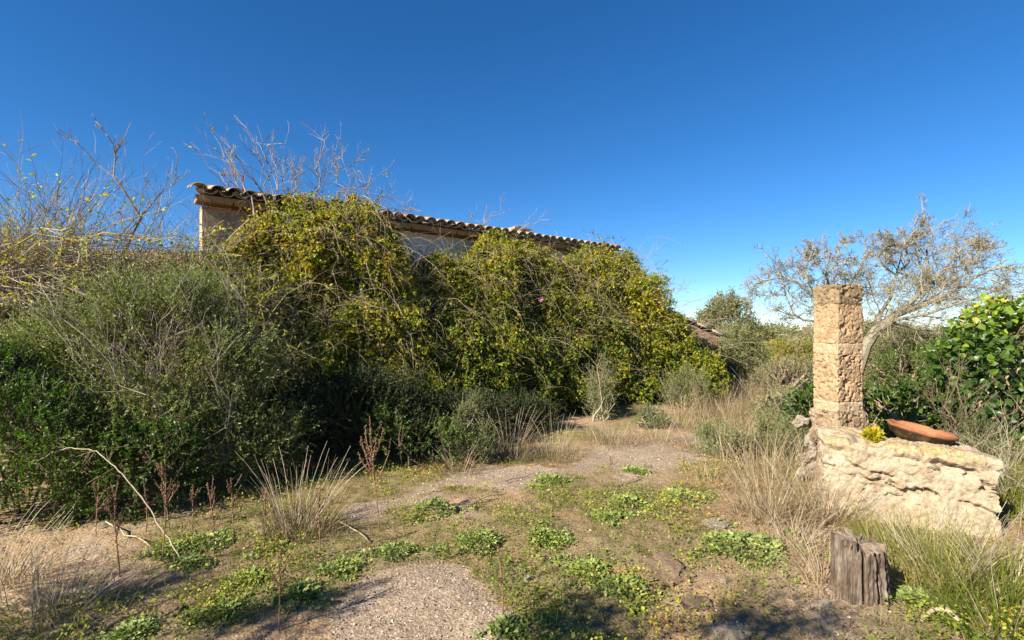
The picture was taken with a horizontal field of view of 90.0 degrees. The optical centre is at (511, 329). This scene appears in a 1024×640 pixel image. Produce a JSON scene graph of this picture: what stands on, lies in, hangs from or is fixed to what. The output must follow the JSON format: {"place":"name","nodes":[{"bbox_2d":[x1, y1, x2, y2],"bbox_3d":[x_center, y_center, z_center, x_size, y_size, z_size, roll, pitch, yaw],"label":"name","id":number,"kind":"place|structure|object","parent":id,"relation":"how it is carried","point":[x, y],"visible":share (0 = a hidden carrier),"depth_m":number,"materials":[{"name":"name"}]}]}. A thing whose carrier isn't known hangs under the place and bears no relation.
{"place":"outdoors","nodes":[
{"label":"outdoors","id":0,"kind":"place"},
{"bbox_2d":[1,428,1018,639],"bbox_3d":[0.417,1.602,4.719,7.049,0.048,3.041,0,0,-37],"label":"gravel path","id":1,"kind":"structure","parent":0,"point":[461,606],"depth_m":3.18,"materials":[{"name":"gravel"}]},
{"bbox_2d":[0,330,1023,639],"bbox_3d":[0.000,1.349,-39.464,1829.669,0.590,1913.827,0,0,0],"label":"ground","id":2,"kind":"structure","parent":0,"point":[572,420],"depth_m":3.73,"materials":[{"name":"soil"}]},
{"bbox_2d":[0,497,119,603],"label":"grass tuft","id":3,"kind":"object","parent":2,"relation":"on","point":[50,560],"visible":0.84,"depth_m":3.37,"materials":[{"name":"plant"}]},
{"bbox_2d":[0,527,176,639],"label":"grass tuft","id":4,"kind":"object","parent":2,"relation":"on","point":[32,602],"visible":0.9,"depth_m":2.97,"materials":[{"name":"plant"}]},
{"bbox_2d":[12,440,179,555],"bbox_3d":[-3.216,1.234,3.948,1.930,0.738,0.166,0,0,17],"label":"dead cane","id":5,"kind":"object","parent":2,"relation":"on","point":[160,527],"visible":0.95,"depth_m":3.84,"materials":[{"name":"plant"}]},
{"bbox_2d":[0,329,224,530],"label":"leafy bush","id":6,"kind":"object","parent":2,"relation":"on","point":[62,407],"visible":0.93,"depth_m":4.32,"materials":[{"name":"green plant"}]},
{"bbox_2d":[102,480,124,576],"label":"dock weed","id":7,"kind":"object","parent":2,"relation":"on","point":[115,514],"visible":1,"depth_m":3.26,"materials":[{"name":"plant"}]},
{"bbox_2d":[0,110,242,368],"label":"arching shrub","id":8,"kind":"object","parent":2,"relation":"on","point":[33,258],"visible":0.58,"depth_m":5.69,"materials":[{"name":"green plant"}]},
{"bbox_2d":[56,114,191,272],"bbox_3d":[-4.835,-1.505,6.496,1.468,2.277,0.638,0,0,0],"label":"bare shrub","id":9,"kind":"object","parent":2,"relation":"on","point":[122,188],"visible":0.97,"depth_m":6.40,"materials":[{"name":"plant"}]},
{"bbox_2d":[0,123,254,445],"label":"bare thicket","id":10,"kind":"object","parent":2,"relation":"on","point":[96,222],"visible":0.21,"depth_m":6.26,"materials":[{"name":"brown plant"}]},
{"bbox_2d":[80,609,174,639],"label":"horehound","id":11,"kind":"object","parent":2,"relation":"on","point":[129,625],"visible":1,"depth_m":2.70,"materials":[{"name":"green plant"}]},
{"bbox_2d":[0,215,273,482],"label":"bare shrub","id":12,"kind":"object","parent":2,"relation":"on","point":[152,366],"visible":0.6,"depth_m":4.84,"materials":[{"name":"plant"}]},
{"bbox_2d":[79,249,198,423],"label":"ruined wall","id":13,"kind":"structure","parent":2,"relation":"on","point":[144,297],"depth_m":8.71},
{"bbox_2d":[0,249,332,513],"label":"olive bush","id":14,"kind":"object","parent":2,"relation":"on","point":[41,327],"visible":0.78,"depth_m":4.98,"materials":[{"name":"green plant"}]},
{"bbox_2d":[152,603,185,618],"bbox_3d":[-1.948,1.609,2.911,0.162,0.068,0.161,0,0,11],"label":"stone","id":15,"kind":"object","parent":2,"relation":"on","point":[173,612],"visible":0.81,"depth_m":2.89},
{"bbox_2d":[154,456,184,561],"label":"dock weed","id":16,"kind":"object","parent":2,"relation":"on","point":[162,478],"visible":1,"depth_m":3.49,"materials":[{"name":"plant"}]},
{"bbox_2d":[132,529,212,560],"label":"horehound","id":17,"kind":"object","parent":2,"relation":"on","point":[188,544],"visible":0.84,"depth_m":3.67,"materials":[{"name":"green plant"}]},
{"bbox_2d":[0,213,360,430],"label":"bramble thicket","id":18,"kind":"object","parent":2,"relation":"on","point":[250,302],"visible":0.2,"depth_m":6.43,"materials":[{"name":"green plant"}]},
{"bbox_2d":[164,552,218,575],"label":"horehound","id":19,"kind":"object","parent":2,"relation":"on","point":[186,561],"visible":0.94,"depth_m":3.48,"materials":[{"name":"green plant"}]},
{"bbox_2d":[158,525,258,552],"bbox_3d":[-2.295,1.577,3.877,0.696,0.096,0.470,0,0,-22],"label":"horehound","id":20,"kind":"object","parent":2,"relation":"on","point":[209,535],"visible":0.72,"depth_m":3.87,"materials":[{"name":"green plant"}]},
{"bbox_2d":[206,474,221,556],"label":"dock weed","id":21,"kind":"object","parent":2,"relation":"on","point":[211,496],"visible":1,"depth_m":3.60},
{"bbox_2d":[165,592,273,631],"bbox_3d":[-1.647,1.601,2.899,0.494,0.081,0.355,0,0,0],"label":"horehound","id":22,"kind":"object","parent":2,"relation":"on","point":[236,606],"visible":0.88,"depth_m":2.87,"materials":[{"name":"green plant"}]},
{"bbox_2d":[208,561,290,600],"bbox_3d":[-1.678,1.595,3.284,0.347,0.085,0.544,0,0,0],"label":"horehound","id":23,"kind":"object","parent":2,"relation":"on","point":[241,579],"visible":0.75,"depth_m":3.25,"materials":[{"name":"green plant"}]},
{"bbox_2d":[242,529,313,560],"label":"horehound","id":24,"kind":"object","parent":2,"relation":"on","point":[255,550],"visible":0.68,"depth_m":3.71,"materials":[{"name":"green plant"}]},
{"bbox_2d":[264,547,293,631],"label":"dock weed","id":25,"kind":"object","parent":2,"relation":"on","point":[279,572],"visible":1,"depth_m":2.73,"materials":[{"name":"plant"}]},
{"bbox_2d":[239,576,339,612],"bbox_3d":[-1.284,1.585,3.074,0.528,0.092,0.460,0,0,0],"label":"horehound","id":26,"kind":"object","parent":2,"relation":"on","point":[307,585],"visible":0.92,"depth_m":3.06,"materials":[{"name":"green plant"}]},
{"bbox_2d":[206,442,394,562],"bbox_3d":[-1.657,1.349,4.037,1.377,0.871,1.408,0,0,34],"label":"grass tuft","id":27,"kind":"object","parent":2,"relation":"on","point":[301,519],"visible":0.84,"depth_m":4.02,"materials":[{"name":"plant"}]},
{"bbox_2d":[299,547,374,583],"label":"horehound","id":28,"kind":"object","parent":2,"relation":"on","point":[345,561],"visible":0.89,"depth_m":3.42,"materials":[{"name":"green plant"}]},
{"bbox_2d":[261,120,425,228],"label":"bare shrub","id":29,"kind":"object","parent":2,"relation":"on","point":[319,177],"visible":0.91,"depth_m":8.23,"materials":[{"name":"brown plant"}]},
{"bbox_2d":[357,416,389,531],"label":"dock weed","id":30,"kind":"object","parent":2,"relation":"on","point":[371,459],"visible":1,"depth_m":4.05,"materials":[{"name":"plant"}]},
{"bbox_2d":[350,539,431,562],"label":"horehound","id":31,"kind":"object","parent":2,"relation":"on","point":[386,547],"visible":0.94,"depth_m":3.63,"materials":[{"name":"green plant"}]},
{"bbox_2d":[187,182,623,436],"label":"house","id":32,"kind":"structure","parent":2,"relation":"on","point":[220,202],"depth_m":9.44,"materials":[{"name":"concrete"}]},
{"bbox_2d":[183,111,288,215],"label":"bare shrub","id":33,"kind":"object","parent":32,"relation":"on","point":[234,171],"visible":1,"depth_m":7.75,"materials":[{"name":"brown plant"}]},
{"bbox_2d":[113,158,483,459],"bbox_3d":[-2.732,-0.361,7.493,4.919,4.624,2.865,0,0,-40],"label":"creeper","id":34,"kind":"object","parent":32,"relation":"attached to","point":[313,258],"visible":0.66,"depth_m":7.55,"materials":[{"name":"green plant"}]},
{"bbox_2d":[366,209,617,433],"bbox_3d":[-0.312,-0.316,9.191,5.144,4.431,2.701,0,0,-42],"label":"creeper","id":35,"kind":"object","parent":32,"relation":"attached to","point":[505,297],"visible":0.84,"depth_m":9.09,"materials":[{"name":"green plant"}]},
{"bbox_2d":[539,229,684,415],"bbox_3d":[2.275,-0.258,11.221,2.899,4.206,4.301,0,0,41],"label":"creeper","id":36,"kind":"object","parent":32,"relation":"attached to","point":[607,266],"visible":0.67,"depth_m":10.83,"materials":[{"name":"green plant"}]},
{"bbox_2d":[254,361,566,472],"bbox_3d":[-0.970,1.032,6.981,4.455,1.352,1.675,0,0,-39],"label":"evergreen bush","id":37,"kind":"object","parent":2,"relation":"on","point":[361,395],"visible":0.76,"depth_m":6.19,"materials":[{"name":"green plant"}]},
{"bbox_2d":[348,398,481,472],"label":"evergreen bush","id":38,"kind":"object","parent":2,"relation":"on","point":[404,435],"visible":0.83,"depth_m":5.92,"materials":[{"name":"green plant"}]},
{"bbox_2d":[409,496,481,523],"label":"horehound","id":39,"kind":"object","parent":2,"relation":"on","point":[436,501],"visible":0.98,"depth_m":4.37,"materials":[{"name":"green plant"}]},
{"bbox_2d":[419,439,488,478],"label":"grass tuft","id":40,"kind":"object","parent":2,"relation":"on","point":[459,468],"visible":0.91,"depth_m":5.80,"materials":[{"name":"plant"}]},
{"bbox_2d":[425,528,505,557],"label":"horehound","id":41,"kind":"object","parent":2,"relation":"on","point":[468,537],"visible":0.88,"depth_m":3.74,"materials":[{"name":"green plant"}]},
{"bbox_2d":[435,389,501,465],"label":"spiny bush","id":42,"kind":"object","parent":2,"relation":"on","point":[484,441],"visible":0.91,"depth_m":6.14,"materials":[{"name":"green plant"}]},
{"bbox_2d":[0,416,1023,639],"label":"herbs","id":43,"kind":"object","parent":2,"relation":"on","point":[551,637],"visible":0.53,"depth_m":3.35,"materials":[{"name":"green plant"}]},
{"bbox_2d":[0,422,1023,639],"bbox_3d":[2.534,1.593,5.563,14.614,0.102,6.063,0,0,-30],"label":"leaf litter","id":44,"kind":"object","parent":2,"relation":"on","point":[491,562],"visible":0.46,"depth_m":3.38,"materials":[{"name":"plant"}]},
{"bbox_2d":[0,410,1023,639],"bbox_3d":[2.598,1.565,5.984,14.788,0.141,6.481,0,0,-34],"label":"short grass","id":45,"kind":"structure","parent":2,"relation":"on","point":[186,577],"depth_m":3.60,"materials":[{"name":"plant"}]},
{"bbox_2d":[468,404,558,467],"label":"grass tuft","id":46,"kind":"object","parent":2,"relation":"on","point":[510,448],"visible":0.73,"depth_m":6.42,"materials":[{"name":"plant"}]},
{"bbox_2d":[468,607,559,639],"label":"horehound","id":47,"kind":"object","parent":2,"relation":"on","point":[502,623],"visible":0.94,"depth_m":2.71,"materials":[{"name":"green plant"}]},
{"bbox_2d":[527,518,577,551],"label":"horehound","id":48,"kind":"object","parent":2,"relation":"on","point":[559,533],"visible":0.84,"depth_m":3.83,"materials":[{"name":"green plant"}]},
{"bbox_2d":[512,412,594,465],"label":"grass tuft","id":49,"kind":"object","parent":2,"relation":"on","point":[555,453],"visible":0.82,"depth_m":6.49,"materials":[{"name":"plant"}]},
{"bbox_2d":[525,471,584,491],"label":"horehound","id":50,"kind":"object","parent":2,"relation":"on","point":[545,475],"visible":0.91,"depth_m":5.38,"materials":[{"name":"green plant"}]},
{"bbox_2d":[539,551,615,591],"bbox_3d":[0.503,1.578,3.412,0.350,0.089,0.634,0,0,-40],"label":"horehound","id":51,"kind":"object","parent":2,"relation":"on","point":[589,560],"visible":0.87,"depth_m":3.41,"materials":[{"name":"green plant"}]},
{"bbox_2d":[572,343,620,421],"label":"spiny bush","id":52,"kind":"object","parent":2,"relation":"on","point":[601,405],"visible":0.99,"depth_m":9.10,"materials":[{"name":"green plant"}]},
{"bbox_2d":[567,408,640,444],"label":"grass tuft","id":53,"kind":"object","parent":2,"relation":"on","point":[602,434],"visible":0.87,"depth_m":7.43,"materials":[{"name":"plant"}]},
{"bbox_2d":[578,504,644,526],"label":"horehound","id":54,"kind":"object","parent":2,"relation":"on","point":[614,515],"visible":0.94,"depth_m":4.29,"materials":[{"name":"green plant"}]},
{"bbox_2d":[588,420,652,450],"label":"grass tuft","id":55,"kind":"object","parent":2,"relation":"on","point":[620,441],"visible":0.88,"depth_m":7.06,"materials":[{"name":"plant"}]},
{"bbox_2d":[571,571,673,614],"bbox_3d":[0.685,1.587,3.178,0.467,0.087,0.581,0,0,-43],"label":"horehound","id":56,"kind":"object","parent":2,"relation":"on","point":[621,589],"visible":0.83,"depth_m":3.13,"materials":[{"name":"green plant"}]},
{"bbox_2d":[601,490,666,516],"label":"horehound","id":57,"kind":"object","parent":2,"relation":"on","point":[631,497],"visible":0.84,"depth_m":4.63,"materials":[{"name":"green plant"}]},
{"bbox_2d":[630,398,673,429],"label":"spiny bush","id":58,"kind":"object","parent":2,"relation":"on","point":[649,418],"visible":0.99,"depth_m":8.36,"materials":[{"name":"green plant"}]},
{"bbox_2d":[627,418,698,447],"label":"grass tuft","id":59,"kind":"object","parent":2,"relation":"on","point":[660,435],"visible":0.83,"depth_m":7.33,"materials":[{"name":"plant"}]},
{"bbox_2d":[637,552,695,586],"bbox_3d":[1.025,1.596,3.393,0.394,0.106,0.464,0,0,11],"label":"stone","id":60,"kind":"object","parent":2,"relation":"on","point":[668,561],"visible":0.83,"depth_m":3.34,"materials":[{"name":"stone"}]},
{"bbox_2d":[629,306,725,388],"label":"outbuilding","id":61,"kind":"structure","parent":2,"relation":"on","point":[710,343],"depth_m":13.60,"materials":[{"name":"tile"}]},
{"bbox_2d":[653,352,713,410],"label":"spiny bush","id":62,"kind":"object","parent":2,"relation":"on","point":[694,382],"visible":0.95,"depth_m":10.22,"materials":[{"name":"green plant"}]},
{"bbox_2d":[591,237,776,403],"bbox_3d":[3.524,-0.206,12.028,4.519,4.013,3.712,0,0,0],"label":"creeper","id":63,"kind":"object","parent":2,"relation":"on","point":[669,327],"visible":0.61,"depth_m":11.30,"materials":[{"name":"green plant"}]},
{"bbox_2d":[658,531,715,550],"bbox_3d":[1.322,1.596,3.869,0.446,0.060,0.376,0,0,0],"label":"stone","id":64,"kind":"object","parent":2,"relation":"on","point":[684,542],"visible":0.7,"depth_m":3.84,"materials":[{"name":"stone"}]},
{"bbox_2d":[657,484,721,508],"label":"horehound","id":65,"kind":"object","parent":2,"relation":"on","point":[685,491],"visible":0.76,"depth_m":4.88,"materials":[{"name":"green plant"}]},
{"bbox_2d":[679,594,715,613],"bbox_3d":[1.066,1.596,2.976,0.198,0.064,0.222,0,0,-4],"label":"stone","id":66,"kind":"object","parent":2,"relation":"on","point":[687,600],"visible":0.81,"depth_m":2.96,"materials":[{"name":"stone"}]},
{"bbox_2d":[656,450,760,497],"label":"grass tuft","id":67,"kind":"object","parent":2,"relation":"on","point":[715,475],"visible":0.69,"depth_m":5.34,"materials":[{"name":"plant"}]},
{"bbox_2d":[670,381,761,421],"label":"grass tuft","id":68,"kind":"object","parent":2,"relation":"on","point":[725,414],"visible":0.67,"depth_m":9.31,"materials":[{"name":"plant"}]},
{"bbox_2d":[683,416,759,460],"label":"spiny bush","id":69,"kind":"object","parent":2,"relation":"on","point":[734,438],"visible":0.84,"depth_m":6.43,"materials":[{"name":"green plant"}]},
{"bbox_2d":[694,395,762,430],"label":"grass tuft","id":70,"kind":"object","parent":2,"relation":"on","point":[736,423],"visible":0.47,"depth_m":8.44,"materials":[{"name":"plant"}]},
{"bbox_2d":[692,286,767,363],"bbox_3d":[9.026,-0.061,21.983,3.698,3.609,3.192,0,0,0],"label":"holm oak","id":71,"kind":"object","parent":2,"relation":"on","point":[730,308],"visible":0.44,"depth_m":21.45,"materials":[{"name":"green plant"}]},
{"bbox_2d":[706,619,753,639],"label":"stone","id":72,"kind":"object","parent":2,"relation":"on","point":[743,633],"visible":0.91,"depth_m":2.66,"materials":[{"name":"stone"}]},
{"bbox_2d":[715,319,775,382],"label":"scrub bush","id":73,"kind":"object","parent":2,"relation":"on","point":[757,356],"visible":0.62,"depth_m":15.52,"materials":[{"name":"green plant"}]},
{"bbox_2d":[707,433,799,482],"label":"grass tuft","id":74,"kind":"object","parent":2,"relation":"on","point":[756,462],"visible":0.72,"depth_m":5.82,"materials":[{"name":"plant"}]},
{"bbox_2d":[689,516,830,585],"bbox_3d":[1.854,1.575,3.754,1.016,0.120,0.965,0,0,-43],"label":"horehound","id":75,"kind":"object","parent":2,"relation":"on","point":[735,535],"visible":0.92,"depth_m":3.67,"materials":[{"name":"green plant"}]},
{"bbox_2d":[720,431,817,498],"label":"grass tuft","id":76,"kind":"object","parent":2,"relation":"on","point":[804,483],"visible":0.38,"depth_m":5.30,"materials":[{"name":"plant"}]},
{"bbox_2d":[685,435,858,539],"bbox_3d":[2.156,1.320,4.354,1.459,0.969,1.496,0,0,0],"label":"grass tuft","id":77,"kind":"object","parent":2,"relation":"on","point":[757,501],"visible":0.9,"depth_m":4.32,"materials":[{"name":"plant"}]},
{"bbox_2d":[743,383,803,418],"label":"scrub bush","id":78,"kind":"object","parent":2,"relation":"on","point":[770,403],"visible":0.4,"depth_m":9.24,"materials":[{"name":"green plant"}]},
{"bbox_2d":[740,407,808,459],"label":"spiny bush","id":79,"kind":"object","parent":2,"relation":"on","point":[766,425],"visible":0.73,"depth_m":6.48,"materials":[{"name":"green plant"}]},
{"bbox_2d":[740,351,813,395],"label":"scrub bush","id":80,"kind":"object","parent":2,"relation":"on","point":[792,368],"visible":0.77,"depth_m":12.21,"materials":[{"name":"green plant"}]},
{"bbox_2d":[755,320,801,346],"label":"scrub bush","id":81,"kind":"object","parent":2,"relation":"on","point":[769,333],"visible":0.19,"depth_m":33.43,"materials":[{"name":"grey plant"}]},
{"bbox_2d":[754,333,813,375],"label":"scrub bush","id":82,"kind":"object","parent":2,"relation":"on","point":[781,348],"visible":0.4,"depth_m":17.72,"materials":[{"name":"green plant"}]},
{"bbox_2d":[727,493,845,565],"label":"grass tuft","id":83,"kind":"object","parent":2,"relation":"on","point":[806,536],"visible":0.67,"depth_m":3.82,"materials":[{"name":"plant"}]},
{"bbox_2d":[748,442,896,535],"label":"grass tuft","id":84,"kind":"object","parent":2,"relation":"on","point":[822,511],"visible":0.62,"depth_m":4.27,"materials":[{"name":"plant"}]},
{"bbox_2d":[791,283,869,480],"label":"stone pillar","id":85,"kind":"structure","parent":2,"relation":"on","point":[837,365],"depth_m":5.17,"materials":[{"name":"stone"}]},
{"bbox_2d":[769,517,894,599],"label":"grass tuft","id":86,"kind":"object","parent":2,"relation":"on","point":[817,570],"visible":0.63,"depth_m":3.35,"materials":[{"name":"plant"}]},
{"bbox_2d":[670,370,1023,463],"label":"field weeds","id":87,"kind":"object","parent":2,"relation":"on","point":[863,396],"visible":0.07,"depth_m":9.18,"materials":[{"name":"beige plant"}]},
{"bbox_2d":[829,529,892,606],"bbox_3d":[2.105,1.440,3.097,0.327,0.405,0.310,0,0,0],"label":"tree stump","id":88,"kind":"object","parent":2,"relation":"on","point":[860,564],"visible":0.98,"depth_m":3.00,"materials":[{"name":"brown wood"}]},
{"bbox_2d":[777,376,980,443],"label":"scrub bush","id":89,"kind":"object","parent":2,"relation":"on","point":[907,406],"visible":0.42,"depth_m":7.10,"materials":[{"name":"green plant"}]},
{"bbox_2d":[739,193,1023,374],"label":"bare tree","id":90,"kind":"object","parent":2,"relation":"on","point":[908,307],"visible":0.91,"depth_m":12.08,"materials":[{"name":"grey plant"}]},
{"bbox_2d":[812,425,1004,539],"bbox_3d":[3.383,1.320,4.512,1.253,0.847,0.885,0,0,28],"label":"rock","id":91,"kind":"object","parent":2,"relation":"on","point":[970,474],"visible":0.81,"depth_m":4.20,"materials":[{"name":"stone"}]},
{"bbox_2d":[861,425,887,443],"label":"succulent","id":92,"kind":"object","parent":91,"relation":"on","point":[876,434],"visible":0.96,"depth_m":4.51,"materials":[{"name":"yellow plant"}]},
{"bbox_2d":[887,419,958,445],"bbox_3d":[3.552,0.930,4.452,0.502,0.155,0.502,9,6,-20],"label":"terracotta bowl","id":93,"kind":"object","parent":91,"relation":"on","point":[909,431],"visible":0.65,"depth_m":4.37,"materials":[{"name":"ceramic"}]},
{"bbox_2d":[796,476,1023,636],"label":"grass tuft","id":94,"kind":"object","parent":2,"relation":"on","point":[974,565],"visible":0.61,"depth_m":3.23,"materials":[{"name":"plant"}]},
{"bbox_2d":[863,337,979,399],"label":"scrub bush","id":95,"kind":"object","parent":2,"relation":"on","point":[910,364],"visible":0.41,"depth_m":11.55,"materials":[{"name":"green plant"}]},
{"bbox_2d":[822,488,1023,572],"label":"grass tuft","id":96,"kind":"object","parent":2,"relation":"on","point":[891,532],"visible":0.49,"depth_m":3.81,"materials":[{"name":"plant"}]},
{"bbox_2d":[891,580,967,622],"bbox_3d":[2.430,1.582,3.021,0.368,0.079,0.494,0,0,37],"label":"horehound","id":97,"kind":"object","parent":2,"relation":"on","point":[909,590],"visible":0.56,"depth_m":3.04,"materials":[{"name":"green plant"}]},
{"bbox_2d":[865,324,1013,378],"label":"scrub bush","id":98,"kind":"object","parent":2,"relation":"on","point":[886,344],"visible":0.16,"depth_m":15.46,"materials":[{"name":"green plant"}]},
{"bbox_2d":[871,483,1023,630],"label":"grass tuft","id":99,"kind":"object","parent":2,"relation":"on","point":[1003,572],"visible":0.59,"depth_m":3.21,"materials":[{"name":"plant"}]},
{"bbox_2d":[897,546,1023,639],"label":"grass tuft","id":100,"kind":"object","parent":2,"relation":"on","point":[994,611],"visible":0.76,"depth_m":2.81,"materials":[{"name":"plant"}]},
{"bbox_2d":[909,344,1022,447],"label":"dead shrub","id":101,"kind":"object","parent":2,"relation":"on","point":[956,430],"visible":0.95,"depth_m":5.43,"materials":[{"name":"plant"}]},
{"bbox_2d":[915,291,1023,444],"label":"ivy tree","id":102,"kind":"object","parent":2,"relation":"on","point":[994,337],"visible":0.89,"depth_m":6.64,"materials":[{"name":"green plant"}]},
{"bbox_2d":[937,426,1023,494],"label":"grass tuft","id":103,"kind":"object","parent":2,"relation":"on","point":[1013,464],"visible":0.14,"depth_m":5.58,"materials":[{"name":"plant"}]},
{"bbox_2d":[947,423,1023,519],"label":"grass tuft","id":104,"kind":"object","parent":2,"relation":"on","point":[1000,495],"visible":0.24,"depth_m":4.61,"materials":[{"name":"plant"}]},
{"bbox_2d":[948,392,1023,497],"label":"dead shrub","id":105,"kind":"object","parent":2,"relation":"on","point":[1006,463],"visible":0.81,"depth_m":4.75,"materials":[{"name":"plant"}]},
{"bbox_2d":[949,407,1023,462],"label":"spiny bush","id":106,"kind":"object","parent":2,"relation":"on","point":[976,421],"visible":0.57,"depth_m":6.21,"materials":[{"name":"green plant"}]},
{"bbox_2d":[0,0,1023,329],"label":"sky","id":107,"kind":"structure","parent":0,"point":[720,128],"materials":[{"name":"blue"}]},
{"bbox_2d":[663,357,1023,464],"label":"field grass","id":108,"kind":"structure","parent":0,"point":[741,411],"depth_m":9.37,"materials":[{"name":"plant"}]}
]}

